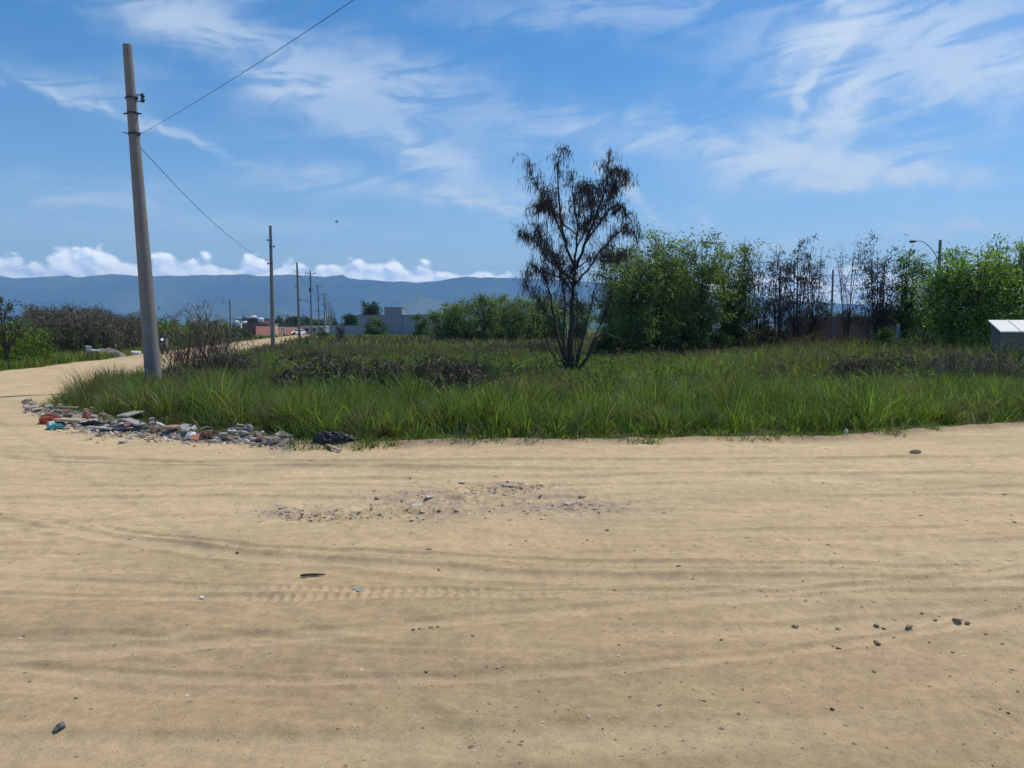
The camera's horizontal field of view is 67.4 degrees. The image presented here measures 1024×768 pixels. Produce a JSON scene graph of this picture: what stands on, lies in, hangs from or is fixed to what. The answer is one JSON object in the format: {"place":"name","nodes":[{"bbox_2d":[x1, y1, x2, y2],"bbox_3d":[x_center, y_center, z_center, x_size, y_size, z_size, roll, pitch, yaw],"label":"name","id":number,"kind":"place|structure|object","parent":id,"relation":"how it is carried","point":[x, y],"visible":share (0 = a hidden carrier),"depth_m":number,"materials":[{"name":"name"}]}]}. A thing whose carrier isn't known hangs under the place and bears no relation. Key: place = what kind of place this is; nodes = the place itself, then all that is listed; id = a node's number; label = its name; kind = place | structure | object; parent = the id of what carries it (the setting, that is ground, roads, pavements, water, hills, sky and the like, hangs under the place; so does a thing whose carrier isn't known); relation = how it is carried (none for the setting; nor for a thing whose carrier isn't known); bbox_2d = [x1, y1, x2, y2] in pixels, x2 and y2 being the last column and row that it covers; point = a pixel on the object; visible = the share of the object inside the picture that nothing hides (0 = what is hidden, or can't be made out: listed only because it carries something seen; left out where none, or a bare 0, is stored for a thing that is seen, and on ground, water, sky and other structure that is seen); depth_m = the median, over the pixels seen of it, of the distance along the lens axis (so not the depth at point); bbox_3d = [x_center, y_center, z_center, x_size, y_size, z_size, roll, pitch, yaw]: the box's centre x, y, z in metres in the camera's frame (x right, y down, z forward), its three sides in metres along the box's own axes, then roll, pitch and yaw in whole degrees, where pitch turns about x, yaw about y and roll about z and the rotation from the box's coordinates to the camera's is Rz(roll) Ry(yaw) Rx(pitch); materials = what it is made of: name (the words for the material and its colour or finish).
{"place":"outdoors","nodes":[
{"label":"outdoors","id":0,"kind":"place"},
{"bbox_2d":[0,274,915,325],"bbox_3d":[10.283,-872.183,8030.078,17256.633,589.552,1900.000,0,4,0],"label":"mountains","id":1,"kind":"structure","parent":0,"point":[117,294],"depth_m":8002.92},
{"bbox_2d":[168,296,783,328],"bbox_3d":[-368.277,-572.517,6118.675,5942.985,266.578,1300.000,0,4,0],"label":"hills","id":2,"kind":"structure","parent":0,"point":[249,309],"depth_m":6091.94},
{"bbox_2d":[0,329,1023,443],"bbox_3d":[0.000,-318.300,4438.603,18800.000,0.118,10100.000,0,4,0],"label":"ground","id":3,"kind":"structure","parent":0,"point":[535,435],"depth_m":13.18,"materials":[{"name":"green plant"}]},
{"bbox_2d":[0,296,27,365],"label":"twiggy sapling","id":4,"kind":"object","parent":3,"relation":"on","point":[3,333],"visible":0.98,"depth_m":31.02,"materials":[{"name":"green plant"}]},
{"bbox_2d":[0,318,29,363],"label":"roadside bush","id":5,"kind":"object","parent":3,"relation":"on","point":[11,355],"visible":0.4,"depth_m":32.07,"materials":[{"name":"green plant"}]},
{"bbox_2d":[0,324,53,364],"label":"roadside bush","id":6,"kind":"object","parent":3,"relation":"on","point":[23,353],"visible":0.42,"depth_m":33.16,"materials":[{"name":"green plant"}]},
{"bbox_2d":[2,318,59,360],"bbox_3d":[-22.120,-1.934,34.811,3.367,2.379,3.108,3,5,34],"label":"roadside bush","id":7,"kind":"object","parent":3,"relation":"on","point":[44,343],"visible":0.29,"depth_m":34.88,"materials":[{"name":"green plant"}]},
{"bbox_2d":[19,301,142,351],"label":"bushes","id":8,"kind":"object","parent":3,"relation":"on","point":[63,317],"visible":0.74,"depth_m":46.68,"materials":[{"name":"plant"}]},
{"bbox_2d":[6,322,232,352],"bbox_3d":[-34.381,-4.686,72.013,10.831,2.195,59.444,-1,4,-13],"label":"green cane","id":9,"kind":"object","parent":3,"relation":"on","point":[77,348],"visible":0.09,"depth_m":45.13,"materials":[{"name":"green plant"}]},
{"bbox_2d":[122,43,161,381],"bbox_3d":[-9.528,-4.060,19.759,0.812,9.077,0.417,0,4,0],"label":"utility pole","id":10,"kind":"object","parent":3,"relation":"on","point":[151,352],"visible":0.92,"depth_m":19.65,"materials":[{"name":"concrete"}]},
{"bbox_2d":[141,148,269,260],"bbox_3d":[-13.487,-7.274,37.524,0.017,0.674,36.650,-1,4,-12],"label":"overhead wire","id":11,"kind":"object","parent":10,"relation":"attached to","point":[190,200],"visible":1,"depth_m":25.99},
{"bbox_2d":[137,0,352,135],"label":"overhead wire","id":12,"kind":"object","parent":10,"relation":"attached to","point":[257,63],"visible":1,"depth_m":13.96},
{"bbox_2d":[0,333,294,371],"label":"verge grass","id":13,"kind":"structure","parent":3,"relation":"on","point":[61,356],"depth_m":37.09,"materials":[{"name":"plant"}]},
{"bbox_2d":[87,347,127,356],"bbox_3d":[-23.372,-1.816,43.983,2.500,0.559,2.200,0,4,0],"label":"earth mound","id":14,"kind":"object","parent":13,"relation":"on","point":[108,350],"visible":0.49,"depth_m":43.74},
{"bbox_2d":[157,323,178,346],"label":"roadside bush","id":15,"kind":"object","parent":3,"relation":"on","point":[168,330],"visible":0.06,"depth_m":59.89,"materials":[{"name":"green plant"}]},
{"bbox_2d":[156,316,191,347],"bbox_3d":[-28.812,-4.204,63.408,4.296,2.988,4.247,0,4,0],"label":"roadside bush","id":16,"kind":"object","parent":3,"relation":"on","point":[170,324],"visible":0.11,"depth_m":63.98,"materials":[{"name":"green plant"}]},
{"bbox_2d":[160,355,223,380],"bbox_3d":[-9.261,-0.237,21.464,2.842,1.288,2.194,0,4,0],"label":"dry tangle","id":17,"kind":"object","parent":3,"relation":"on","point":[180,370],"visible":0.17,"depth_m":21.40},
{"bbox_2d":[180,320,208,343],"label":"roadside bush","id":18,"kind":"object","parent":3,"relation":"on","point":[187,325],"visible":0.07,"depth_m":73.62,"materials":[{"name":"green plant"}]},
{"bbox_2d":[136,297,269,372],"bbox_3d":[-10.017,-1.486,25.021,4.402,2.821,3.773,0,4,0],"label":"arching shrub","id":19,"kind":"object","parent":3,"relation":"on","point":[212,347],"visible":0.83,"depth_m":24.71,"materials":[{"name":"plant"}]},
{"bbox_2d":[184,348,269,373],"bbox_3d":[-9.172,-0.562,24.951,3.473,1.490,2.768,0,4,0],"label":"dry tangle","id":20,"kind":"object","parent":3,"relation":"on","point":[242,365],"visible":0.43,"depth_m":24.79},
{"bbox_2d":[230,327,252,338],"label":"roadside bush","id":21,"kind":"object","parent":3,"relation":"on","point":[244,331],"visible":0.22,"depth_m":107.16,"materials":[{"name":"green plant"}]},
{"bbox_2d":[242,323,266,335],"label":"red brick wall","id":22,"kind":"structure","parent":3,"relation":"on","point":[250,327],"depth_m":139.52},
{"bbox_2d":[246,318,269,323],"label":"brick house","id":23,"kind":"structure","parent":3,"relation":"on","point":[254,320],"depth_m":151.51,"materials":[{"name":"grey concrete"}]},
{"bbox_2d":[255,326,280,336],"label":"roadside brick wall","id":24,"kind":"structure","parent":3,"relation":"on","point":[263,330],"depth_m":136.23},
{"bbox_2d":[267,225,274,347],"bbox_3d":[-17.411,-6.769,55.660,0.344,9.300,0.516,-7,8,-58],"label":"utility pole","id":25,"kind":"object","parent":3,"relation":"on","point":[272,322],"visible":0.93,"depth_m":55.56,"materials":[{"name":"concrete"}]},
{"bbox_2d":[295,263,300,340],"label":"utility pole","id":26,"kind":"object","parent":3,"relation":"on","point":[298,316],"visible":0.92,"depth_m":86.47,"materials":[{"name":"concrete"}]},
{"bbox_2d":[0,313,602,329],"bbox_3d":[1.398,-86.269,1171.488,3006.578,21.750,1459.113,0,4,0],"label":"woods","id":27,"kind":"object","parent":3,"relation":"on","point":[329,320],"visible":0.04,"depth_m":542.82,"materials":[{"name":"green plant"}]},
{"bbox_2d":[299,271,314,334],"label":"utility pole","id":28,"kind":"object","parent":3,"relation":"on","point":[310,273],"visible":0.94,"depth_m":125.28,"materials":[{"name":"concrete"}]},
{"bbox_2d":[264,352,354,393],"bbox_3d":[-4.498,-0.129,18.700,3.517,1.458,2.836,0,4,0],"label":"dry tangle","id":29,"kind":"object","parent":3,"relation":"on","point":[285,372],"visible":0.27,"depth_m":18.36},
{"bbox_2d":[279,347,347,363],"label":"dry tangle","id":30,"kind":"object","parent":3,"relation":"on","point":[306,356],"visible":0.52,"depth_m":33.83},
{"bbox_2d":[302,326,328,333],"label":"house","id":31,"kind":"structure","parent":3,"relation":"on","point":[315,329],"depth_m":214.44,"materials":[{"name":"white paint"}]},
{"bbox_2d":[329,325,364,334],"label":"pale wall","id":32,"kind":"structure","parent":3,"relation":"on","point":[353,329],"depth_m":147.55,"materials":[{"name":"paint"}]},
{"bbox_2d":[341,313,357,324],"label":"dark round tree","id":33,"kind":"object","parent":3,"relation":"on","point":[351,319],"visible":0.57,"depth_m":233.47,"materials":[{"name":"green plant"}]},
{"bbox_2d":[288,350,412,393],"bbox_3d":[-3.625,-0.088,18.090,3.039,1.460,2.970,2,5,30],"label":"dry tangle","id":34,"kind":"object","parent":3,"relation":"on","point":[358,370],"visible":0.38,"depth_m":17.71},
{"bbox_2d":[360,299,382,314],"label":"umbrella tree","id":35,"kind":"object","parent":3,"relation":"on","point":[372,308],"visible":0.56,"depth_m":222.74,"materials":[{"name":"green plant"}]},
{"bbox_2d":[362,315,387,335],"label":"round bush","id":36,"kind":"object","parent":3,"relation":"on","point":[369,327],"visible":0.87,"depth_m":139.36,"materials":[{"name":"green plant"}]},
{"bbox_2d":[357,307,439,335],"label":"grey building","id":37,"kind":"structure","parent":3,"relation":"on","point":[396,320],"depth_m":159.41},
{"bbox_2d":[349,351,479,394],"bbox_3d":[-2.524,-0.083,18.600,4.282,1.424,3.843,0,4,0],"label":"dry tangle","id":38,"kind":"object","parent":3,"relation":"on","point":[420,366],"visible":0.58,"depth_m":18.15,"materials":[{"name":"plant"}]},
{"bbox_2d":[410,314,434,336],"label":"round bush","id":39,"kind":"object","parent":3,"relation":"on","point":[421,327],"visible":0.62,"depth_m":129.22,"materials":[{"name":"green plant"}]},
{"bbox_2d":[421,305,449,341],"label":"hedge tree","id":40,"kind":"object","parent":3,"relation":"on","point":[430,318],"visible":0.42,"depth_m":94.79,"materials":[{"name":"green plant"}]},
{"bbox_2d":[437,299,473,339],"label":"hedge tree","id":41,"kind":"object","parent":3,"relation":"on","point":[453,324],"visible":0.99,"depth_m":87.26,"materials":[{"name":"green plant"}]},
{"bbox_2d":[419,351,507,394],"bbox_3d":[-1.509,-0.139,18.989,3.250,1.427,2.498,0,4,0],"label":"dry tangle","id":42,"kind":"object","parent":3,"relation":"on","point":[466,372],"visible":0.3,"depth_m":18.67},
{"bbox_2d":[446,297,485,341],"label":"hedge tree","id":43,"kind":"object","parent":3,"relation":"on","point":[466,334],"visible":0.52,"depth_m":91.08,"materials":[{"name":"green plant"}]},
{"bbox_2d":[458,347,504,373],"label":"dry tangle","id":44,"kind":"object","parent":3,"relation":"on","point":[484,366],"visible":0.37,"depth_m":24.06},
{"bbox_2d":[465,292,501,342],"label":"hedge tree","id":45,"kind":"object","parent":3,"relation":"on","point":[484,322],"visible":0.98,"depth_m":88.11,"materials":[{"name":"green plant"}]},
{"bbox_2d":[487,291,511,340],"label":"hedge tree","id":46,"kind":"object","parent":3,"relation":"on","point":[502,336],"visible":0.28,"depth_m":92.29,"materials":[{"name":"green plant"}]},
{"bbox_2d":[493,293,534,341],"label":"hedge tree","id":47,"kind":"object","parent":3,"relation":"on","point":[511,325],"visible":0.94,"depth_m":86.23,"materials":[{"name":"green plant"}]},
{"bbox_2d":[510,292,546,341],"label":"hedge tree","id":48,"kind":"object","parent":3,"relation":"on","point":[533,331],"visible":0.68,"depth_m":89.03,"materials":[{"name":"green plant"}]},
{"bbox_2d":[499,338,581,353],"bbox_3d":[1.791,-2.261,48.011,5.954,1.389,3.822,0,4,0],"label":"brush heap","id":49,"kind":"object","parent":3,"relation":"on","point":[530,345],"visible":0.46,"depth_m":47.62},
{"bbox_2d":[528,295,562,340],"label":"hedge tree","id":50,"kind":"object","parent":3,"relation":"on","point":[542,332],"visible":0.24,"depth_m":92.29,"materials":[{"name":"green plant"}]},
{"bbox_2d":[539,296,577,342],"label":"hedge tree","id":51,"kind":"object","parent":3,"relation":"on","point":[551,331],"visible":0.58,"depth_m":87.25,"materials":[{"name":"green plant"}]},
{"bbox_2d":[98,332,1023,412],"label":"field grass","id":52,"kind":"structure","parent":3,"relation":"on","point":[658,364],"depth_m":30.12,"materials":[{"name":"plant"}]},
{"bbox_2d":[511,143,647,372],"bbox_3d":[2.290,-4.372,26.791,4.665,8.236,3.988,0,4,0],"label":"dead tree","id":53,"kind":"object","parent":3,"relation":"on","point":[544,206],"visible":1,"depth_m":26.65,"materials":[{"name":"brown plant"}]},
{"bbox_2d":[566,296,595,339],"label":"hedge tree","id":54,"kind":"object","parent":3,"relation":"on","point":[579,320],"visible":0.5,"depth_m":91.12,"materials":[{"name":"green plant"}]},
{"bbox_2d":[587,325,629,355],"bbox_3d":[5.521,-2.337,43.475,2.839,1.998,2.369,3,5,33],"label":"undergrowth bush","id":55,"kind":"object","parent":3,"relation":"on","point":[605,342],"visible":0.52,"depth_m":43.16,"materials":[{"name":"green plant"}]},
{"bbox_2d":[581,241,642,338],"bbox_3d":[6.277,-5.249,46.795,4.501,6.961,5.221,0,4,0],"label":"feathery tree","id":56,"kind":"object","parent":3,"relation":"on","point":[598,318],"visible":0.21,"depth_m":46.31,"materials":[{"name":"green plant"}]},
{"bbox_2d":[595,247,670,353],"bbox_3d":[6.598,-4.426,41.725,4.252,6.056,3.886,0,4,0],"label":"feathery tree","id":57,"kind":"object","parent":3,"relation":"on","point":[631,334],"visible":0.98,"depth_m":41.37,"materials":[{"name":"green plant"}]},
{"bbox_2d":[608,222,699,351],"bbox_3d":[8.233,-5.447,43.540,5.410,7.838,5.647,0,4,0],"label":"feathery tree","id":58,"kind":"object","parent":3,"relation":"on","point":[672,287],"visible":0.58,"depth_m":42.93,"materials":[{"name":"green plant"}]},
{"bbox_2d":[637,321,687,351],"bbox_3d":[8.789,-2.675,45.116,3.256,2.339,2.440,2,4,22],"label":"undergrowth bush","id":59,"kind":"object","parent":3,"relation":"on","point":[665,347],"visible":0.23,"depth_m":44.84,"materials":[{"name":"green plant"}]},
{"bbox_2d":[626,346,722,356],"bbox_3d":[9.316,-1.622,42.069,7.189,1.107,3.824,0,4,0],"label":"brush heap","id":60,"kind":"object","parent":3,"relation":"on","point":[681,351],"visible":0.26,"depth_m":41.95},
{"bbox_2d":[660,261,718,345],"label":"feathery tree","id":61,"kind":"object","parent":3,"relation":"on","point":[681,306],"visible":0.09,"depth_m":47.69,"materials":[{"name":"green plant"}]},
{"bbox_2d":[667,325,713,353],"bbox_3d":[10.124,-2.384,43.458,2.761,2.027,2.403,1,4,14],"label":"undergrowth bush","id":62,"kind":"object","parent":3,"relation":"on","point":[691,338],"visible":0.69,"depth_m":43.05,"materials":[{"name":"green plant"}]},
{"bbox_2d":[663,224,744,346],"bbox_3d":[11.001,-5.392,44.870,4.976,7.542,5.405,3,5,39],"label":"feathery tree","id":63,"kind":"object","parent":3,"relation":"on","point":[700,317],"visible":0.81,"depth_m":44.09,"materials":[{"name":"green plant"}]},
{"bbox_2d":[702,329,742,350],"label":"undergrowth bush","id":64,"kind":"object","parent":3,"relation":"on","point":[721,340],"visible":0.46,"depth_m":44.00,"materials":[{"name":"green plant"}]},
{"bbox_2d":[706,236,770,342],"bbox_3d":[13.312,-5.332,46.267,4.028,7.211,4.110,3,5,40],"label":"feathery tree","id":65,"kind":"object","parent":3,"relation":"on","point":[741,284],"visible":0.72,"depth_m":45.72,"materials":[{"name":"green plant"}]},
{"bbox_2d":[730,318,767,348],"bbox_3d":[13.704,-2.698,45.055,2.698,2.432,2.442,0,4,0],"label":"undergrowth bush","id":66,"kind":"object","parent":3,"relation":"on","point":[737,336],"visible":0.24,"depth_m":44.64,"materials":[{"name":"green plant"}]},
{"bbox_2d":[737,251,778,337],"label":"dry tree","id":67,"kind":"object","parent":3,"relation":"on","point":[763,322],"visible":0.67,"depth_m":45.61,"materials":[{"name":"brown plant"}]},
{"bbox_2d":[747,324,783,350],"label":"undergrowth bush","id":68,"kind":"object","parent":3,"relation":"on","point":[771,332],"visible":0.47,"depth_m":43.20,"materials":[{"name":"green plant"}]},
{"bbox_2d":[759,243,799,337],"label":"dry tree","id":69,"kind":"object","parent":3,"relation":"on","point":[778,319],"visible":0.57,"depth_m":47.42,"materials":[{"name":"brown plant"}]},
{"bbox_2d":[775,326,807,348],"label":"undergrowth bush","id":70,"kind":"object","parent":3,"relation":"on","point":[782,335],"visible":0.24,"depth_m":44.07,"materials":[{"name":"green plant"}]},
{"bbox_2d":[773,234,820,337],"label":"dry tree","id":71,"kind":"object","parent":3,"relation":"on","point":[796,322],"visible":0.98,"depth_m":44.63,"materials":[{"name":"brown plant"}]},
{"bbox_2d":[801,329,822,346],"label":"undergrowth bush","id":72,"kind":"object","parent":3,"relation":"on","point":[811,336],"visible":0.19,"depth_m":44.83,"materials":[{"name":"green plant"}]},
{"bbox_2d":[796,244,833,340],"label":"dry tree","id":73,"kind":"object","parent":3,"relation":"on","point":[812,318],"visible":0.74,"depth_m":46.63,"materials":[{"name":"brown plant"}]},
{"bbox_2d":[818,300,836,315],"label":"distant bush","id":74,"kind":"object","parent":3,"relation":"on","point":[827,313],"visible":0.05,"depth_m":59.38,"materials":[{"name":"green plant"}]},
{"bbox_2d":[785,316,870,344],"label":"brick wall","id":75,"kind":"structure","parent":3,"relation":"on","point":[834,325],"depth_m":48.80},
{"bbox_2d":[831,234,867,342],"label":"bare tree","id":76,"kind":"object","parent":3,"relation":"on","point":[847,318],"visible":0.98,"depth_m":42.68,"materials":[{"name":"green plant"}]},
{"bbox_2d":[802,346,908,384],"bbox_3d":[10.143,-0.396,21.939,3.021,1.441,2.906,-3,5,-31],"label":"dry tangle","id":77,"kind":"object","parent":3,"relation":"on","point":[853,366],"visible":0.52,"depth_m":21.80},
{"bbox_2d":[845,233,912,342],"bbox_3d":[20.877,-5.091,43.803,3.356,7.075,3.932,0,4,0],"label":"pod tree","id":78,"kind":"object","parent":3,"relation":"on","point":[880,316],"visible":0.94,"depth_m":43.63,"materials":[{"name":"plant"}]},
{"bbox_2d":[866,326,916,351],"bbox_3d":[19.025,-1.973,38.637,2.616,1.990,2.477,0,4,0],"label":"undergrowth bush","id":79,"kind":"object","parent":3,"relation":"on","point":[883,334],"visible":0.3,"depth_m":38.37,"materials":[{"name":"green plant"}]},
{"bbox_2d":[847,349,954,378],"bbox_3d":[12.376,-0.456,23.949,4.566,1.369,3.344,0,4,0],"label":"dry tangle","id":80,"kind":"object","parent":3,"relation":"on","point":[904,361],"visible":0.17,"depth_m":23.79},
{"bbox_2d":[870,310,945,342],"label":"brick wall","id":81,"kind":"structure","parent":3,"relation":"on","point":[892,326],"depth_m":49.40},
{"bbox_2d":[884,245,938,345],"bbox_3d":[22.320,-4.632,42.895,3.241,6.294,2.924,0,4,0],"label":"green tree","id":82,"kind":"object","parent":3,"relation":"on","point":[906,328],"visible":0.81,"depth_m":42.62,"materials":[{"name":"green plant"}]},
{"bbox_2d":[912,260,937,335],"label":"shadowy tree","id":83,"kind":"object","parent":3,"relation":"on","point":[921,331],"visible":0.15,"depth_m":46.80,"materials":[{"name":"green plant"}]},
{"bbox_2d":[909,240,942,271],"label":"street lamp","id":84,"kind":"object","parent":3,"relation":"on","point":[939,247],"visible":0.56,"depth_m":72.20,"materials":[{"name":"metal"}]},
{"bbox_2d":[911,331,942,348],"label":"undergrowth bush","id":85,"kind":"object","parent":3,"relation":"on","point":[925,337],"visible":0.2,"depth_m":39.10,"materials":[{"name":"green plant"}]},
{"bbox_2d":[880,343,1023,384],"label":"dry tangle","id":86,"kind":"object","parent":3,"relation":"on","point":[990,368],"visible":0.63,"depth_m":21.22,"materials":[{"name":"plant"}]},
{"bbox_2d":[900,238,1023,352],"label":"spreading tree","id":87,"kind":"object","parent":3,"relation":"on","point":[963,309],"visible":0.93,"depth_m":35.10,"materials":[{"name":"green plant"}]},
{"bbox_2d":[946,340,1023,369],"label":"dry tangle","id":88,"kind":"object","parent":3,"relation":"on","point":[1020,353],"visible":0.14,"depth_m":25.04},
{"bbox_2d":[981,232,1023,319],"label":"tall green tree","id":89,"kind":"object","parent":3,"relation":"on","point":[1020,257],"visible":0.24,"depth_m":36.28,"materials":[{"name":"green plant"}]},
{"bbox_2d":[988,320,1023,359],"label":"lidded box","id":90,"kind":"object","parent":3,"relation":"on","point":[1001,330],"visible":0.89,"depth_m":26.40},
{"bbox_2d":[0,335,1023,767],"bbox_3d":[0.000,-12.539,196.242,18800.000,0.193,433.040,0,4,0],"label":"dirt road","id":91,"kind":"structure","parent":0,"point":[90,639],"depth_m":4.55,"materials":[{"name":"sand"}]},
{"bbox_2d":[39,413,61,424],"bbox_3d":[-7.805,0.591,12.986,0.375,0.193,0.287,0,4,0],"label":"red plastic","id":92,"kind":"object","parent":91,"relation":"on","point":[44,418],"visible":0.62,"depth_m":12.90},
{"bbox_2d":[46,423,64,429],"bbox_3d":[-7.387,0.678,12.450,0.295,0.097,0.249,-2,4,-22],"label":"turquoise rag","id":93,"kind":"object","parent":91,"relation":"on","point":[55,426],"visible":1,"depth_m":12.39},
{"bbox_2d":[98,427,135,431],"bbox_3d":[-6.281,0.725,12.200,0.583,0.076,0.276,0,4,0],"label":"dark sheet","id":94,"kind":"object","parent":91,"relation":"on","point":[120,429],"visible":0.7,"depth_m":12.12,"materials":[{"name":"grey plastic"}]},
{"bbox_2d":[22,403,296,450],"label":"rubble chips","id":95,"kind":"object","parent":91,"relation":"on","point":[145,434],"visible":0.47,"depth_m":11.73,"materials":[{"name":"stone"}]},
{"bbox_2d":[53,417,85,422],"bbox_3d":[-7.482,0.610,12.993,0.445,0.050,0.220,3,4,0],"label":"board","id":96,"kind":"object","parent":95,"relation":"on","point":[72,420],"visible":0.96,"depth_m":12.89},
{"bbox_2d":[79,420,104,426],"bbox_3d":[-7.039,0.654,12.902,0.499,0.108,0.232,0,4,0],"label":"dark bag","id":97,"kind":"object","parent":95,"relation":"on","point":[92,423],"visible":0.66,"depth_m":12.83,"materials":[{"name":"black plastic"}]},
{"bbox_2d":[119,417,145,425],"bbox_3d":[-6.268,0.618,12.681,0.160,0.031,1.058,-3,6,-40],"label":"curved sheet","id":98,"kind":"object","parent":95,"relation":"on","point":[133,421],"visible":0.98,"depth_m":12.56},
{"bbox_2d":[116,411,144,416],"bbox_3d":[-6.571,0.510,13.233,0.200,0.026,0.498,1,7,8],"label":"broken sheet","id":99,"kind":"object","parent":98,"relation":"on","point":[131,413],"visible":0.98,"depth_m":13.16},
{"bbox_2d":[199,430,220,436],"bbox_3d":[-4.487,0.728,11.487,0.367,0.106,0.181,0,4,0],"label":"brown rag","id":100,"kind":"object","parent":95,"relation":"on","point":[209,433],"visible":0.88,"depth_m":11.43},
{"bbox_2d":[158,332,168,353],"bbox_3d":[-22.139,-2.592,48.940,0.770,1.385,1.949,-1,4,-12],"label":"motorbike","id":101,"kind":"object","parent":91,"relation":"on","point":[164,342],"visible":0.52,"depth_m":48.45,"materials":[{"name":"metal"}]},
{"bbox_2d":[313,430,357,442],"bbox_3d":[-2.475,0.723,10.774,0.640,0.166,0.310,0,4,0],"label":"black bag","id":102,"kind":"object","parent":91,"relation":"on","point":[324,436],"visible":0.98,"depth_m":10.69,"materials":[{"name":"plastic"}]},
{"bbox_2d":[0,414,1023,767],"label":"pebbles","id":103,"kind":"object","parent":91,"relation":"on","point":[552,638],"visible":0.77,"depth_m":4.35,"materials":[{"name":"stone"}]},
{"bbox_2d":[38,406,1023,451],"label":"creeping weeds","id":104,"kind":"object","parent":91,"relation":"on","point":[624,436],"visible":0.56,"depth_m":11.12,"materials":[{"name":"green plant"}]},
{"bbox_2d":[0,0,1023,306],"label":"sky","id":105,"kind":"structure","parent":0,"point":[402,124],"materials":[{"name":"blue"}]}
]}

